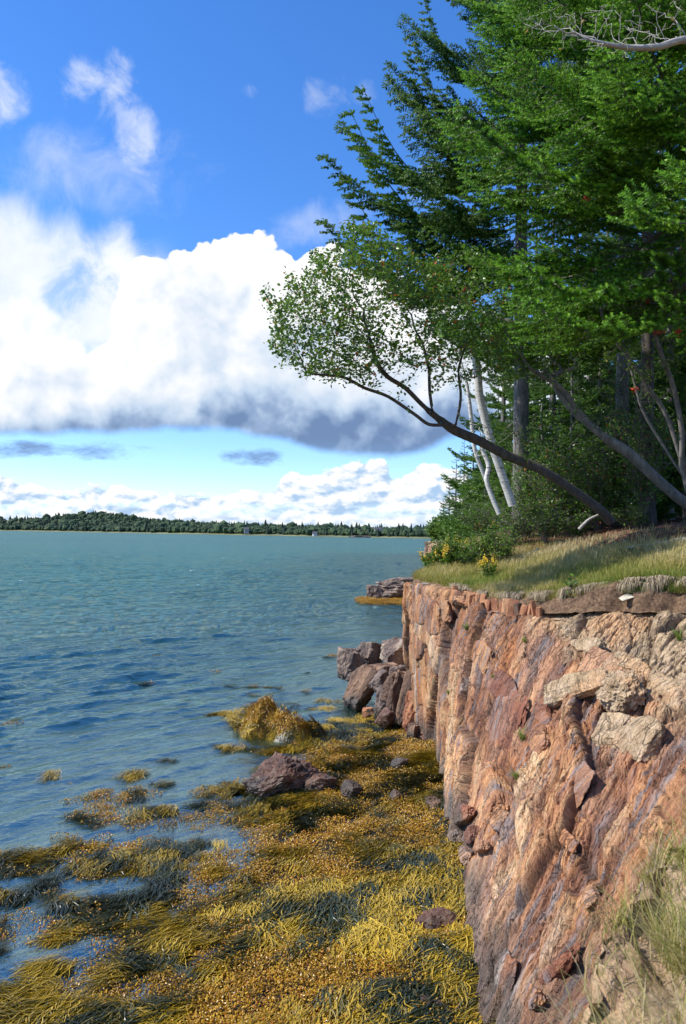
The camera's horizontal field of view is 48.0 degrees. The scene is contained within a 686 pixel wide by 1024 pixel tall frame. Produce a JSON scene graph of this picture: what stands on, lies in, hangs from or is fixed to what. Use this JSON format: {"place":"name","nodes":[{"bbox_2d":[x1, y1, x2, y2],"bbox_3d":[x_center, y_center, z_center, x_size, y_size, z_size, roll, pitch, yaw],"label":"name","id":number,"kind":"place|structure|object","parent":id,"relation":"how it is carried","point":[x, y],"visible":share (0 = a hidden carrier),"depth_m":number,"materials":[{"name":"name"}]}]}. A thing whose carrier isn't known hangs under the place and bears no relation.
{"place":"outdoors","nodes":[
{"label":"outdoors","id":0,"kind":"place"},
{"bbox_2d":[0,529,430,538],"bbox_3d":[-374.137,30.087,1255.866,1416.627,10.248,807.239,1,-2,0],"label":"shore","id":1,"kind":"structure","parent":0,"point":[276,534],"depth_m":1075.31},
{"bbox_2d":[0,519,429,536],"bbox_3d":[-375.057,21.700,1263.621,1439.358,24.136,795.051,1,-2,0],"label":"forest","id":2,"kind":"object","parent":1,"relation":"on","point":[290,528],"visible":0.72,"depth_m":1093.76,"materials":[{"name":"green plant"}]},
{"bbox_2d":[244,527,248,533],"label":"house","id":3,"kind":"structure","parent":1,"relation":"on","point":[246,529],"depth_m":1049.91,"materials":[{"name":"grey"}]},
{"bbox_2d":[348,536,370,537],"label":"shingle bank","id":4,"kind":"structure","parent":1,"relation":"on","point":[361,536],"depth_m":918.63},
{"bbox_2d":[0,531,435,845],"bbox_3d":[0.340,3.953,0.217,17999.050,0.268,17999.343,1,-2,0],"label":"sea","id":5,"kind":"structure","parent":0,"point":[91,623],"depth_m":30.63,"materials":[{"name":"liquid"}]},
{"bbox_2d":[0,556,583,1023],"bbox_3d":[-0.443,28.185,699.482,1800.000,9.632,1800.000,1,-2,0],"label":"seabed","id":6,"kind":"structure","parent":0,"point":[200,760],"depth_m":11.58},
{"bbox_2d":[0,596,481,1023],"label":"rockweed","id":7,"kind":"object","parent":6,"relation":"on","point":[262,707],"visible":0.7,"depth_m":8.79,"materials":[{"name":"plant"}]},
{"bbox_2d":[337,646,365,681],"bbox_3d":[0.184,3.834,19.294,0.768,0.828,0.773,10,1,-17],"label":"boulder","id":8,"kind":"object","parent":7,"relation":"on","point":[349,661],"visible":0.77,"depth_m":19.05,"materials":[{"name":"stone"}]},
{"bbox_2d":[362,707,373,717],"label":"boulder","id":9,"kind":"object","parent":7,"relation":"on","point":[367,712],"visible":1,"depth_m":16.22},
{"bbox_2d":[356,641,382,664],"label":"boulder","id":10,"kind":"object","parent":7,"relation":"on","point":[369,652],"visible":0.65,"depth_m":19.64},
{"bbox_2d":[380,637,403,664],"bbox_3d":[1.333,3.421,19.046,0.790,0.616,0.665,2,10,-23],"label":"boulder","id":11,"kind":"object","parent":7,"relation":"on","point":[392,650],"visible":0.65,"depth_m":18.84,"materials":[{"name":"stone"}]},
{"bbox_2d":[375,577,412,598],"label":"rock ledge","id":12,"kind":"object","parent":7,"relation":"on","point":[392,587],"visible":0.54,"depth_m":46.00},
{"bbox_2d":[366,584,382,598],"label":"rock","id":13,"kind":"object","parent":12,"relation":"on","point":[374,591],"visible":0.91,"depth_m":46.03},
{"bbox_2d":[0,653,495,1023],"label":"knotted wrack","id":14,"kind":"object","parent":6,"relation":"on","point":[22,1001],"visible":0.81,"depth_m":7.92,"materials":[{"name":"plant"}]},
{"bbox_2d":[373,684,385,719],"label":"boulder","id":15,"kind":"object","parent":14,"relation":"on","point":[380,705],"visible":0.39,"depth_m":16.33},
{"bbox_2d":[243,751,319,798],"bbox_3d":[-0.946,4.187,11.992,1.210,0.735,0.744,-17,7,-20],"label":"boulder","id":16,"kind":"object","parent":6,"relation":"on","point":[273,774],"visible":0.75,"depth_m":11.79,"materials":[{"name":"stone"}]},
{"bbox_2d":[303,771,337,792],"bbox_3d":[-0.393,4.236,11.908,0.528,0.402,0.552,8,-4,-23],"label":"boulder","id":17,"kind":"object","parent":6,"relation":"on","point":[319,782],"visible":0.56,"depth_m":11.72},
{"bbox_2d":[340,779,363,799],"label":"boulder","id":18,"kind":"object","parent":6,"relation":"on","point":[351,787],"visible":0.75,"depth_m":11.42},
{"bbox_2d":[342,663,377,713],"bbox_3d":[0.405,4.071,17.784,0.621,1.228,0.965,26,0,-10],"label":"boulder","id":19,"kind":"object","parent":6,"relation":"on","point":[358,695],"visible":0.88,"depth_m":17.51,"materials":[{"name":"stone"}]},
{"bbox_2d":[369,668,388,692],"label":"boulder","id":20,"kind":"object","parent":19,"relation":"on","point":[380,677],"visible":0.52,"depth_m":16.96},
{"bbox_2d":[389,665,405,673],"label":"boulder","id":21,"kind":"object","parent":20,"relation":"on","point":[392,669],"visible":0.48,"depth_m":16.98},
{"bbox_2d":[370,662,397,671],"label":"boulder","id":22,"kind":"object","parent":19,"relation":"on","point":[385,665],"visible":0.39,"depth_m":18.20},
{"bbox_2d":[374,707,395,729],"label":"boulder","id":23,"kind":"object","parent":6,"relation":"on","point":[386,717],"visible":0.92,"depth_m":15.35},
{"bbox_2d":[387,789,404,800],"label":"boulder","id":24,"kind":"object","parent":6,"relation":"on","point":[395,793],"visible":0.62,"depth_m":11.13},
{"bbox_2d":[391,757,408,768],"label":"boulder","id":25,"kind":"object","parent":6,"relation":"on","point":[399,762],"visible":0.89,"depth_m":12.82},
{"bbox_2d":[381,669,427,740],"bbox_3d":[1.478,3.804,15.123,0.912,1.589,1.994,1,-2,-16],"label":"rock outcrop","id":26,"kind":"object","parent":6,"relation":"on","point":[396,694],"visible":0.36,"depth_m":15.21,"materials":[{"name":"stone"}]},
{"bbox_2d":[425,796,440,809],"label":"boulder","id":27,"kind":"object","parent":6,"relation":"on","point":[433,801],"visible":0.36,"depth_m":10.72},
{"bbox_2d":[416,995,452,1010],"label":"boulder","id":28,"kind":"object","parent":6,"relation":"on","point":[427,997],"visible":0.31,"depth_m":6.22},
{"bbox_2d":[410,907,461,932],"bbox_3d":[0.871,4.058,7.507,0.599,0.403,0.490,-2,-1,-12],"label":"boulder","id":29,"kind":"object","parent":6,"relation":"on","point":[437,917],"visible":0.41,"depth_m":7.40,"materials":[{"name":"stone"}]},
{"bbox_2d":[0,0,685,527],"label":"sky","id":30,"kind":"structure","parent":0,"point":[160,168],"materials":[{"name":"blue"}]},
{"bbox_2d":[402,541,685,1023],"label":"cliff","id":31,"kind":"structure","parent":0,"point":[588,764],"depth_m":7.87,"materials":[{"name":"stone"}]},
{"bbox_2d":[424,542,432,552],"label":"rock ledge","id":32,"kind":"object","parent":31,"relation":"on","point":[426,547],"visible":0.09,"depth_m":131.08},
{"bbox_2d":[461,622,468,629],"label":"grass tuft","id":33,"kind":"object","parent":31,"relation":"on","point":[466,625],"visible":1,"depth_m":12.03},
{"bbox_2d":[510,769,521,779],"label":"grass tuft","id":34,"kind":"object","parent":31,"relation":"on","point":[516,774],"visible":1,"depth_m":8.23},
{"bbox_2d":[512,725,528,740],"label":"grass tuft","id":35,"kind":"object","parent":31,"relation":"on","point":[522,737],"visible":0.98,"depth_m":9.02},
{"bbox_2d":[595,669,646,713],"bbox_3d":[3.035,1.959,8.570,0.396,0.508,0.689,48,-2,-21],"label":"boulder","id":36,"kind":"object","parent":31,"relation":"on","point":[620,691],"visible":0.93,"depth_m":8.37,"materials":[{"name":"stone"}]},
{"bbox_2d":[669,627,685,640],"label":"grass tuft","id":37,"kind":"object","parent":31,"relation":"on","point":[678,637],"visible":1,"depth_m":9.34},
{"bbox_2d":[409,521,685,600],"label":"grass","id":38,"kind":"structure","parent":0,"point":[501,580],"depth_m":12.69,"materials":[{"name":"plant"}]},
{"bbox_2d":[564,574,582,594],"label":"leafy weed","id":39,"kind":"object","parent":38,"relation":"on","point":[571,582],"visible":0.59,"depth_m":11.07,"materials":[{"name":"green plant"}]},
{"bbox_2d":[412,516,685,955],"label":"ground","id":40,"kind":"structure","parent":0,"point":[601,598],"depth_m":10.89,"materials":[{"name":"plant"}]},
{"bbox_2d":[419,551,433,567],"bbox_3d":[1.818,1.024,16.512,0.328,0.492,0.342,0,-2,38],"label":"goldenrod","id":41,"kind":"object","parent":40,"relation":"on","point":[424,560],"visible":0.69,"depth_m":16.51,"materials":[{"name":"green plant"}]},
{"bbox_2d":[421,551,436,565],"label":"herb clump","id":42,"kind":"object","parent":40,"relation":"on","point":[427,559],"visible":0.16,"depth_m":17.13,"materials":[{"name":"green plant"}]},
{"bbox_2d":[423,516,444,540],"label":"shrub","id":43,"kind":"object","parent":40,"relation":"on","point":[431,531],"visible":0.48,"depth_m":127.48,"materials":[{"name":"green plant"}]},
{"bbox_2d":[418,535,449,563],"bbox_3d":[2.097,0.804,16.367,0.722,0.671,0.826,2,-2,-42],"label":"herb clump","id":44,"kind":"object","parent":40,"relation":"on","point":[439,547],"visible":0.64,"depth_m":16.30,"materials":[{"name":"green plant"}]},
{"bbox_2d":[259,217,614,524],"bbox_3d":[1.912,-2.446,12.853,6.648,5.216,2.399,1,-2,-7],"label":"leaning tree","id":45,"kind":"object","parent":40,"relation":"on","point":[603,513],"visible":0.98,"depth_m":12.65,"materials":[{"name":"green plant"}]},
{"bbox_2d":[578,514,598,529],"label":"broken branch","id":46,"kind":"object","parent":45,"relation":"attached to","point":[583,524],"visible":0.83,"depth_m":14.18,"materials":[{"name":"white wood"}]},
{"bbox_2d":[432,513,449,539],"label":"shrub","id":47,"kind":"object","parent":40,"relation":"on","point":[438,524],"visible":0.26,"depth_m":117.45,"materials":[{"name":"green plant"}]},
{"bbox_2d":[433,542,454,564],"bbox_3d":[2.133,0.881,16.066,0.390,0.513,0.424,2,-2,-25],"label":"goldenrod","id":48,"kind":"object","parent":40,"relation":"on","point":[446,557],"visible":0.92,"depth_m":15.98,"materials":[{"name":"yellow plant"}]},
{"bbox_2d":[434,485,457,540],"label":"spruce tree","id":49,"kind":"object","parent":40,"relation":"on","point":[446,512],"visible":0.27,"depth_m":126.13,"materials":[{"name":"green plant"}]},
{"bbox_2d":[437,458,462,539],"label":"spruce tree","id":50,"kind":"object","parent":40,"relation":"on","point":[450,505],"visible":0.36,"depth_m":118.11,"materials":[{"name":"green plant"}]},
{"bbox_2d":[439,510,462,538],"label":"shrub","id":51,"kind":"object","parent":40,"relation":"on","point":[445,528],"visible":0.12,"depth_m":94.53,"materials":[{"name":"green plant"}]},
{"bbox_2d":[444,520,466,541],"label":"shrub","id":52,"kind":"object","parent":40,"relation":"on","point":[452,533],"visible":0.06,"depth_m":59.75,"materials":[{"name":"green plant"}]},
{"bbox_2d":[441,534,469,560],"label":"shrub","id":53,"kind":"object","parent":40,"relation":"on","point":[454,548],"visible":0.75,"depth_m":16.06,"materials":[{"name":"green plant"}]},
{"bbox_2d":[442,442,471,536],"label":"spruce tree","id":54,"kind":"object","parent":40,"relation":"on","point":[459,480],"visible":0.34,"depth_m":112.21,"materials":[{"name":"green plant"}]},
{"bbox_2d":[442,346,484,478],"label":"birch tree","id":55,"kind":"object","parent":40,"relation":"on","point":[474,447],"visible":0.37,"depth_m":16.13,"materials":[{"name":"white plant"}]},
{"bbox_2d":[454,442,475,511],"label":"spruce tree","id":56,"kind":"object","parent":40,"relation":"on","point":[466,462],"visible":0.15,"depth_m":108.54,"materials":[{"name":"green plant"}]},
{"bbox_2d":[452,545,479,564],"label":"herb clump","id":57,"kind":"object","parent":40,"relation":"on","point":[464,556],"visible":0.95,"depth_m":15.50,"materials":[{"name":"green plant"}]},
{"bbox_2d":[443,393,505,540],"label":"spruce tree","id":58,"kind":"object","parent":40,"relation":"on","point":[459,505],"visible":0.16,"depth_m":34.02,"materials":[{"name":"green plant"}]},
{"bbox_2d":[454,524,501,559],"bbox_3d":[2.695,0.619,15.422,0.933,0.792,0.968,1,-2,0],"label":"shrub","id":59,"kind":"object","parent":40,"relation":"on","point":[484,543],"visible":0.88,"depth_m":15.33,"materials":[{"name":"green plant"}]},
{"bbox_2d":[449,398,508,534],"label":"spruce tree","id":60,"kind":"object","parent":40,"relation":"on","point":[451,519],"visible":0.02,"depth_m":48.16,"materials":[{"name":"green plant"}]},
{"bbox_2d":[460,387,500,519],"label":"spruce tree","id":61,"kind":"object","parent":40,"relation":"on","point":[478,491],"visible":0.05,"depth_m":60.39,"materials":[{"name":"green plant"}]},
{"bbox_2d":[449,480,513,537],"bbox_3d":[3.162,-0.052,17.487,1.546,1.489,1.354,1,-2,0],"label":"shrub","id":62,"kind":"object","parent":40,"relation":"on","point":[468,520],"visible":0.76,"depth_m":17.43,"materials":[{"name":"green plant"}]},
{"bbox_2d":[450,272,515,506],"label":"birch tree","id":63,"kind":"object","parent":40,"relation":"on","point":[497,460],"visible":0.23,"depth_m":15.52,"materials":[{"name":"white plant"}]},
{"bbox_2d":[314,0,654,537],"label":"spruce tree","id":64,"kind":"object","parent":40,"relation":"on","point":[452,221],"visible":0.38,"depth_m":17.18,"materials":[{"name":"green plant"}]},
{"bbox_2d":[472,424,500,514],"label":"birch tree","id":65,"kind":"object","parent":40,"relation":"on","point":[486,480],"visible":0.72,"depth_m":15.24,"materials":[{"name":"white plant"}]},
{"bbox_2d":[478,549,496,576],"bbox_3d":[2.692,0.977,14.378,0.361,0.560,0.460,0,-2,16],"label":"goldenrod","id":66,"kind":"object","parent":40,"relation":"on","point":[491,565],"visible":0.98,"depth_m":14.29,"materials":[{"name":"yellow plant"}]},
{"bbox_2d":[440,290,548,542],"bbox_3d":[6.147,-3.495,30.249,5.130,12.497,4.530,0,-2,37],"label":"spruce tree","id":67,"kind":"object","parent":40,"relation":"on","point":[455,485],"visible":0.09,"depth_m":29.95,"materials":[{"name":"green plant"}]},
{"bbox_2d":[480,521,521,558],"bbox_3d":[3.098,0.583,15.167,0.841,0.822,0.990,3,-2,-45],"label":"shrub","id":68,"kind":"object","parent":40,"relation":"on","point":[503,549],"visible":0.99,"depth_m":15.12,"materials":[{"name":"green plant"}]},
{"bbox_2d":[460,367,545,541],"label":"spruce tree","id":69,"kind":"object","parent":40,"relation":"on","point":[502,426],"visible":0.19,"depth_m":24.15,"materials":[{"name":"green plant"}]},
{"bbox_2d":[463,384,548,535],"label":"spruce tree","id":70,"kind":"object","parent":40,"relation":"on","point":[467,532],"visible":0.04,"depth_m":44.77,"materials":[{"name":"green plant"}]},
{"bbox_2d":[472,485,552,542],"bbox_3d":[3.596,0.058,16.394,1.710,1.289,1.534,1,-2,0],"label":"shrub","id":71,"kind":"object","parent":40,"relation":"on","point":[511,521],"visible":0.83,"depth_m":16.29,"materials":[{"name":"green plant"}]},
{"bbox_2d":[459,209,581,518],"bbox_3d":[7.043,-4.692,28.119,5.547,13.464,4.940,1,-2,0],"label":"spruce tree","id":72,"kind":"object","parent":40,"relation":"on","point":[477,472],"visible":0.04,"depth_m":28.26,"materials":[{"name":"green plant"}]},
{"bbox_2d":[500,415,563,537],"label":"sapling","id":73,"kind":"object","parent":40,"relation":"on","point":[523,482],"visible":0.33,"depth_m":17.33,"materials":[{"name":"green plant"}]},
{"bbox_2d":[472,220,610,519],"bbox_3d":[5.963,-3.980,22.290,3.775,9.487,4.497,2,-2,-35],"label":"spruce tree","id":74,"kind":"object","parent":40,"relation":"on","point":[535,395],"visible":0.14,"depth_m":22.03,"materials":[{"name":"green plant"}]},
{"bbox_2d":[494,402,588,524],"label":"spruce tree","id":75,"kind":"object","parent":40,"relation":"on","point":[539,436],"visible":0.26,"depth_m":19.92,"materials":[{"name":"green plant"}]},
{"bbox_2d":[515,492,569,544],"bbox_3d":[4.098,0.149,15.833,1.045,1.063,1.277,2,-2,-29],"label":"shrub","id":76,"kind":"object","parent":40,"relation":"on","point":[545,529],"visible":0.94,"depth_m":15.74,"materials":[{"name":"green plant"}]},
{"bbox_2d":[500,360,607,524],"bbox_3d":[5.571,-1.567,19.046,3.154,4.704,2.832,1,-2,0],"label":"spruce tree","id":77,"kind":"object","parent":40,"relation":"on","point":[575,430],"visible":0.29,"depth_m":19.02,"materials":[{"name":"green plant"}]},
{"bbox_2d":[424,0,685,383],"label":"spruce tree","id":78,"kind":"object","parent":40,"relation":"on","point":[616,180],"visible":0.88,"depth_m":11.58,"materials":[{"name":"green plant"}]},
{"bbox_2d":[499,389,618,537],"bbox_3d":[4.739,-1.107,16.587,2.022,3.354,2.388,1,-2,-9],"label":"sapling","id":79,"kind":"object","parent":40,"relation":"on","point":[559,490],"visible":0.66,"depth_m":16.50,"materials":[{"name":"green plant"}]},
{"bbox_2d":[447,575,685,603],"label":"hanging dead grass","id":80,"kind":"structure","parent":40,"relation":"on","point":[656,580],"depth_m":10.80,"materials":[{"name":"plant"}]},
{"bbox_2d":[500,221,637,517],"bbox_3d":[7.512,-5.474,25.289,5.048,12.512,4.798,1,-2,0],"label":"spruce tree","id":81,"kind":"object","parent":40,"relation":"on","point":[540,368],"visible":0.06,"depth_m":24.88,"materials":[{"name":"green plant"}]},
{"bbox_2d":[548,505,595,540],"bbox_3d":[4.665,0.192,15.632,1.154,0.803,0.795,2,-2,-39],"label":"shrub","id":82,"kind":"object","parent":40,"relation":"on","point":[575,524],"visible":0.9,"depth_m":15.56,"materials":[{"name":"green plant"}]},
{"bbox_2d":[463,291,685,508],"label":"alder tree","id":83,"kind":"object","parent":40,"relation":"on","point":[647,470],"visible":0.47,"depth_m":13.48,"materials":[{"name":"green plant"}]},
{"bbox_2d":[463,195,685,491],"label":"rowan tree","id":84,"kind":"object","parent":40,"relation":"on","point":[679,447],"visible":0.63,"depth_m":12.72,"materials":[{"name":"green plant"}]},
{"bbox_2d":[471,9,685,524],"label":"spruce tree","id":85,"kind":"object","parent":40,"relation":"on","point":[647,341],"visible":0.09,"depth_m":15.97,"materials":[{"name":"green plant"}]},
{"bbox_2d":[544,233,613,402],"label":"spruce tree","id":86,"kind":"object","parent":40,"relation":"on","point":[586,376],"depth_m":35.19,"materials":[{"name":"green plant"}]},
{"bbox_2d":[542,412,637,533],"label":"sapling","id":87,"kind":"object","parent":40,"relation":"on","point":[597,487],"visible":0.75,"depth_m":16.14,"materials":[{"name":"green plant"}]},
{"bbox_2d":[555,407,637,529],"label":"spruce tree","id":88,"kind":"object","parent":40,"relation":"on","point":[614,515],"visible":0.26,"depth_m":17.39,"materials":[{"name":"green plant"}]},
{"bbox_2d":[517,0,685,60],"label":"alder tree","id":89,"kind":"object","parent":40,"relation":"on","point":[680,39],"visible":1,"depth_m":7.41,"materials":[{"name":"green plant"}]},
{"bbox_2d":[566,231,636,432],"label":"spruce tree","id":90,"kind":"object","parent":40,"relation":"on","point":[607,234],"visible":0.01,"depth_m":30.11,"materials":[{"name":"green plant"}]},
{"bbox_2d":[549,351,655,482],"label":"spruce tree","id":91,"kind":"object","parent":40,"relation":"on","point":[593,408],"visible":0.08,"depth_m":21.01,"materials":[{"name":"green plant"}]},
{"bbox_2d":[528,749,685,1023],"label":"long grass","id":92,"kind":"structure","parent":40,"relation":"on","point":[674,946],"depth_m":2.74,"materials":[{"name":"plant"}]},
{"bbox_2d":[536,50,685,526],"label":"spruce tree","id":93,"kind":"object","parent":40,"relation":"on","point":[620,359],"visible":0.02,"depth_m":17.47,"materials":[{"name":"green plant"}]},
{"bbox_2d":[565,356,671,526],"bbox_3d":[6.136,-1.737,17.094,2.331,4.160,2.348,1,-2,0],"label":"sapling","id":94,"kind":"object","parent":40,"relation":"on","point":[615,389],"visible":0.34,"depth_m":16.93,"materials":[{"name":"green plant"}]},
{"bbox_2d":[558,82,685,480],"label":"spruce tree","id":95,"kind":"object","parent":40,"relation":"on","point":[597,369],"visible":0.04,"depth_m":21.45,"materials":[{"name":"green plant"}]},
{"bbox_2d":[593,495,652,528],"bbox_3d":[5.813,0.006,15.338,1.112,0.673,1.272,2,-2,-29],"label":"shrub","id":96,"kind":"object","parent":40,"relation":"on","point":[634,517],"visible":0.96,"depth_m":15.19,"materials":[{"name":"green plant"}]},
{"bbox_2d":[619,594,633,600],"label":"flat stone","id":97,"kind":"object","parent":40,"relation":"on","point":[626,597],"visible":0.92,"depth_m":10.39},
{"bbox_2d":[589,355,664,500],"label":"spruce tree","id":98,"kind":"object","parent":40,"relation":"on","point":[631,387],"visible":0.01,"depth_m":24.87,"materials":[{"name":"green plant"}]},
{"bbox_2d":[577,199,685,519],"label":"spruce tree","id":99,"kind":"object","parent":40,"relation":"on","point":[661,380],"visible":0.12,"depth_m":18.80,"materials":[{"name":"green plant"}]},
{"bbox_2d":[583,0,685,244],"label":"spruce tree","id":100,"kind":"object","parent":40,"relation":"on","point":[676,100],"visible":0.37,"depth_m":10.22,"materials":[{"name":"green plant"}]},
{"bbox_2d":[584,352,685,525],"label":"sapling","id":101,"kind":"object","parent":40,"relation":"on","point":[648,486],"visible":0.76,"depth_m":15.53,"materials":[{"name":"green plant"}]},
{"bbox_2d":[596,382,681,520],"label":"spruce tree","id":102,"kind":"object","parent":40,"relation":"on","point":[665,516],"visible":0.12,"depth_m":17.84,"materials":[{"name":"green plant"}]},
{"bbox_2d":[610,196,685,468],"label":"spruce tree","id":103,"kind":"object","parent":40,"relation":"on","point":[664,349],"visible":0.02,"depth_m":21.01,"materials":[{"name":"green plant"}]},
{"bbox_2d":[614,342,685,520],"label":"spruce tree","id":104,"kind":"object","parent":40,"relation":"on","point":[671,408],"visible":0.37,"depth_m":16.50,"materials":[{"name":"green plant"}]},
{"bbox_2d":[614,144,685,515],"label":"spruce tree","id":105,"kind":"object","parent":40,"relation":"on","point":[656,286],"depth_m":27.11,"materials":[{"name":"green plant"}]},
{"bbox_2d":[625,537,684,550],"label":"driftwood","id":106,"kind":"object","parent":40,"relation":"on","point":[657,543],"visible":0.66,"depth_m":12.52,"materials":[{"name":"grey wood"}]},
{"bbox_2d":[631,259,685,481],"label":"spruce tree","id":107,"kind":"object","parent":40,"relation":"on","point":[683,372],"visible":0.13,"depth_m":18.19,"materials":[{"name":"green plant"}]},
{"bbox_2d":[658,358,683,514],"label":"spruce tree","id":108,"kind":"object","parent":40,"relation":"on","point":[675,509],"visible":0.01,"depth_m":24.22,"materials":[{"name":"green plant"}]},
{"bbox_3d":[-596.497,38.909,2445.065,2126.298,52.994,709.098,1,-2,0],"label":"far hill","id":109,"kind":"structure","parent":0,"visible":0},
{"bbox_2d":[0,510,401,527],"bbox_3d":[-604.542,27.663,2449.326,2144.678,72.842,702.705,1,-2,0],"label":"hill forest","id":110,"kind":"object","parent":109,"relation":"on","point":[93,518],"visible":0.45,"depth_m":2393.01,"materials":[{"name":"plant"}]}
]}

